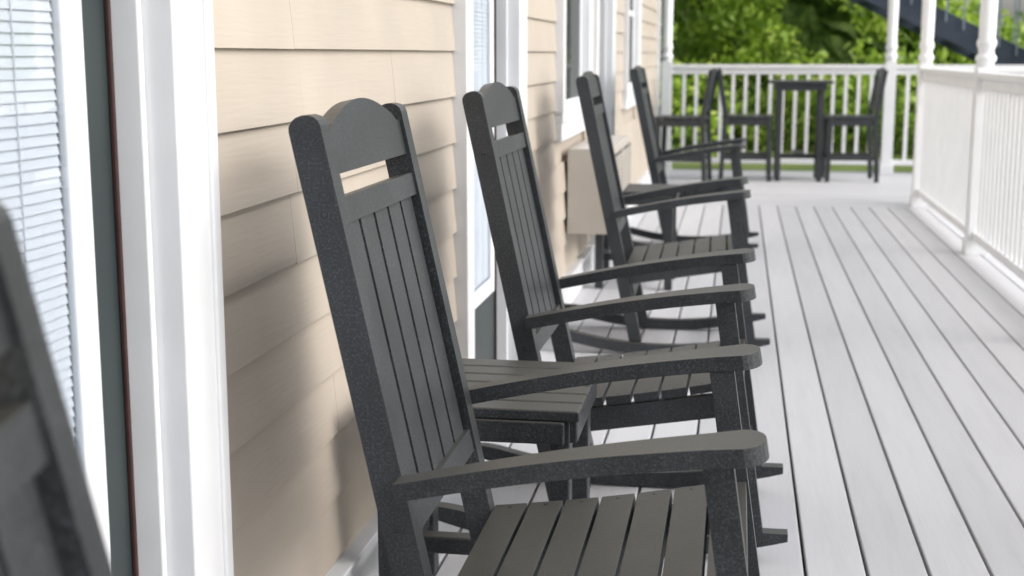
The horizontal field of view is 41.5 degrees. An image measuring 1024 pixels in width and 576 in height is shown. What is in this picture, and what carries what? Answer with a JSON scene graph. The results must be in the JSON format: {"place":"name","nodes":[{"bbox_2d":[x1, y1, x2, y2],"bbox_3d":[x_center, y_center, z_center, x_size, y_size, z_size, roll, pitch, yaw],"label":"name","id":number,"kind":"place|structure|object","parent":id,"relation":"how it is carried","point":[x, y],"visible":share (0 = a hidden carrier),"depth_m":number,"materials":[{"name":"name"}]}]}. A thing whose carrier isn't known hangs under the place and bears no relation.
{"place":"outdoors","nodes":[
{"label":"outdoors","id":0,"kind":"place"},
{"bbox_2d":[598,0,599,75],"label":"door lite frame","id":1,"kind":"object","parent":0,"point":[599,23],"depth_m":7.98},
{"bbox_2d":[671,144,913,171],"bbox_3d":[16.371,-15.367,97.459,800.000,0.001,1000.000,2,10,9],"label":"lawn","id":2,"kind":"structure","parent":0,"point":[896,155],"depth_m":18.76,"materials":[{"name":"green plant"}]},
{"bbox_2d":[434,169,1023,575],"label":"porch deck","id":3,"kind":"structure","parent":2,"relation":"on","point":[887,376],"depth_m":4.98,"materials":[{"name":"grey paint"}]},
{"bbox_2d":[0,203,114,575],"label":"rocking chair","id":4,"kind":"object","parent":3,"relation":"on","point":[49,523],"visible":1,"depth_m":0.81,"materials":[{"name":"black plastic"}]},
{"bbox_2d":[378,358,596,575],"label":"side table","id":5,"kind":"object","parent":3,"relation":"on","point":[559,419],"visible":0.24,"depth_m":2.70,"materials":[{"name":"black plastic"}]},
{"bbox_2d":[326,168,651,575],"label":"skirt board","id":6,"kind":"object","parent":3,"relation":"on","point":[359,557],"visible":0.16,"depth_m":2.94,"materials":[{"name":"white paint"}]},
{"bbox_2d":[288,98,768,575],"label":"rocking chair","id":7,"kind":"object","parent":3,"relation":"on","point":[414,397],"visible":1,"depth_m":2.13,"materials":[{"name":"black plastic"}]},
{"bbox_2d":[438,82,787,555],"bbox_3d":[0.249,0.042,3.405,0.895,1.110,0.670,2,10,10],"label":"rocking chair","id":8,"kind":"object","parent":3,"relation":"on","point":[533,285],"visible":0.68,"depth_m":3.23,"materials":[{"name":"black plastic"}]},
{"bbox_2d":[595,184,680,290],"bbox_3d":[0.644,-0.271,6.995,0.430,0.500,0.430,2,10,9],"label":"side table","id":9,"kind":"object","parent":3,"relation":"on","point":[603,257],"visible":0.28,"depth_m":6.84,"materials":[{"name":"black plastic"}]},
{"bbox_2d":[655,0,660,120],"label":"corner board","id":10,"kind":"object","parent":3,"relation":"on","point":[657,66],"visible":0.04,"depth_m":12.88,"materials":[{"name":"white paint"}]},
{"bbox_2d":[660,0,672,170],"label":"porch column","id":11,"kind":"structure","parent":3,"relation":"on","point":[666,81],"depth_m":13.61,"materials":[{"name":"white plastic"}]},
{"bbox_2d":[564,71,769,354],"bbox_3d":[0.606,-0.326,5.527,0.895,1.110,0.670,1,10,8],"label":"rocking chair","id":12,"kind":"object","parent":3,"relation":"on","point":[616,212],"visible":0.73,"depth_m":5.37,"materials":[{"name":"black plastic"}]},
{"bbox_2d":[655,68,717,180],"bbox_3d":[1.614,-1.510,12.529,0.531,1.051,0.456,3,10,15],"label":"bar chair","id":13,"kind":"object","parent":3,"relation":"on","point":[702,120],"visible":0.81,"depth_m":12.36,"materials":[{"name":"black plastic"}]},
{"bbox_2d":[630,65,758,248],"bbox_3d":[1.053,-0.787,8.179,0.895,1.110,0.670,2,10,10],"label":"rocking chair","id":14,"kind":"object","parent":3,"relation":"on","point":[656,156],"visible":0.51,"depth_m":7.98,"materials":[{"name":"black plastic"}]},
{"bbox_2d":[717,67,772,181],"bbox_3d":[2.196,-1.555,12.787,0.531,1.051,0.456,2,10,9],"label":"bar chair","id":15,"kind":"object","parent":3,"relation":"on","point":[753,119],"visible":0.99,"depth_m":12.59,"materials":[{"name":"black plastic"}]},
{"bbox_2d":[768,80,833,181],"bbox_3d":[2.707,-1.491,12.763,0.580,0.930,0.574,2,10,9],"label":"bar table","id":16,"kind":"object","parent":3,"relation":"on","point":[818,86],"visible":1,"depth_m":12.56,"materials":[{"name":"black plastic"}]},
{"bbox_2d":[821,68,887,182],"bbox_3d":[3.200,-1.536,12.674,0.531,1.051,0.456,1,10,6],"label":"bar chair","id":17,"kind":"object","parent":3,"relation":"on","point":[869,120],"visible":0.98,"depth_m":12.52,"materials":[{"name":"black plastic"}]},
{"bbox_2d":[879,0,898,173],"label":"porch column","id":18,"kind":"structure","parent":3,"relation":"on","point":[886,166],"depth_m":13.29,"materials":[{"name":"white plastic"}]},
{"bbox_2d":[672,64,1023,164],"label":"porch railing","id":19,"kind":"object","parent":18,"relation":"attached to","point":[783,70],"visible":0.34,"depth_m":13.48,"materials":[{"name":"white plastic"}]},
{"bbox_2d":[909,0,935,206],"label":"porch column","id":20,"kind":"structure","parent":3,"relation":"on","point":[926,55],"depth_m":10.42,"materials":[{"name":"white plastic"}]},
{"bbox_2d":[917,68,1023,280],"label":"porch railing","id":21,"kind":"object","parent":20,"relation":"attached to","point":[998,235],"visible":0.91,"depth_m":7.78,"materials":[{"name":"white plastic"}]},
{"bbox_2d":[940,68,1023,74],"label":"porch railing","id":22,"kind":"object","parent":20,"relation":"attached to","point":[1019,71],"visible":0.01,"depth_m":10.30,"materials":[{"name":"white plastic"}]},
{"bbox_2d":[962,0,997,254],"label":"porch column","id":23,"kind":"structure","parent":3,"relation":"on","point":[985,58],"depth_m":7.91,"materials":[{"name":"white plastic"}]},
{"bbox_2d":[659,0,1023,154],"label":"hedge foliage","id":24,"kind":"object","parent":2,"relation":"on","point":[796,32],"visible":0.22,"depth_m":22.16,"materials":[{"name":"green plant"}]},
{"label":"walls","id":25,"kind":"object","parent":2,"relation":"on","visible":0},
{"bbox_2d":[554,107,632,164],"bbox_3d":[-0.086,-0.943,4.583,0.098,2.850,17.200,2,10,9],"label":"wall sheathing","id":26,"kind":"object","parent":25,"relation":"attached to","point":[561,150],"depth_m":6.51,"materials":[{"name":"beige paint"}]},
{"bbox_2d":[110,0,233,575],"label":"door casing","id":27,"kind":"object","parent":26,"relation":"attached to","point":[165,91],"depth_m":1.90,"materials":[{"name":"white wood"}]},
{"bbox_2d":[49,0,138,575],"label":"door","id":28,"kind":"structure","parent":27,"relation":"in","point":[101,108],"depth_m":1.84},
{"bbox_2d":[50,0,110,560],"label":"door lite frame","id":29,"kind":"object","parent":28,"relation":"attached to","point":[71,100],"visible":1,"depth_m":1.73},
{"bbox_2d":[0,0,75,436],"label":"door blinds","id":30,"kind":"object","parent":29,"relation":"in","point":[30,191],"depth_m":1.63,"materials":[{"name":"white plastic"}]},
{"bbox_2d":[212,0,656,575],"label":"siding","id":31,"kind":"object","parent":26,"relation":"attached to","point":[302,496],"visible":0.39,"depth_m":2.51,"materials":[{"name":"beige paint"}]},
{"bbox_2d":[567,136,630,234],"bbox_3d":[0.450,-0.535,6.776,0.214,0.395,1.060,2,10,9],"label":"air conditioner unit","id":32,"kind":"object","parent":31,"relation":"attached to","point":[584,213],"visible":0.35,"depth_m":6.28,"materials":[{"name":"beige metal"}]},
{"bbox_2d":[451,0,526,359],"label":"door casing","id":33,"kind":"object","parent":26,"relation":"attached to","point":[511,42],"depth_m":3.88,"materials":[{"name":"white wood"}]},
{"bbox_2d":[475,0,496,359],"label":"door","id":34,"kind":"structure","parent":33,"relation":"in","point":[486,328],"depth_m":4.70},
{"bbox_2d":[475,0,493,308],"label":"door lite frame","id":35,"kind":"object","parent":34,"relation":"attached to","point":[484,290],"visible":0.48,"depth_m":4.55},
{"bbox_2d":[473,0,487,287],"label":"door blinds","id":36,"kind":"object","parent":35,"relation":"in","point":[480,81],"depth_m":4.45,"materials":[{"name":"white plastic"}]},
{"bbox_2d":[554,0,593,141],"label":"window casing","id":37,"kind":"object","parent":26,"relation":"attached to","point":[569,123],"depth_m":5.94,"materials":[{"name":"white wood"}]},
{"bbox_2d":[566,0,581,109],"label":"window sash","id":38,"kind":"object","parent":37,"relation":"in","point":[573,102],"depth_m":6.81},
{"bbox_2d":[566,0,579,99],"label":"window glass","id":39,"kind":"object","parent":38,"relation":"in","point":[572,39],"visible":0.6,"depth_m":6.55,"materials":[{"name":"grey glass"}]},
{"bbox_2d":[588,0,615,269],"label":"door casing","id":40,"kind":"object","parent":26,"relation":"attached to","point":[604,54],"depth_m":8.12,"materials":[{"name":"white wood"}]},
{"bbox_2d":[621,0,641,109],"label":"window casing","id":41,"kind":"object","parent":26,"relation":"attached to","point":[628,99],"depth_m":9.30,"materials":[{"name":"white wood"}]},
{"bbox_2d":[628,0,633,88],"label":"window sash","id":42,"kind":"object","parent":41,"relation":"in","point":[631,13],"depth_m":10.16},
{"bbox_2d":[628,0,632,82],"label":"window glass","id":43,"kind":"object","parent":42,"relation":"in","point":[630,38],"visible":0.22,"depth_m":10.02,"materials":[{"name":"grey glass"}]},
{"bbox_2d":[849,0,1023,64],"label":"exterior staircase","id":44,"kind":"structure","parent":0,"point":[956,34],"depth_m":15.71,"materials":[{"name":"grey metal"}]},
{"bbox_2d":[953,0,1023,37],"label":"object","id":45,"kind":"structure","parent":0,"point":[1008,5],"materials":[{"name":"green plant"}]}
]}

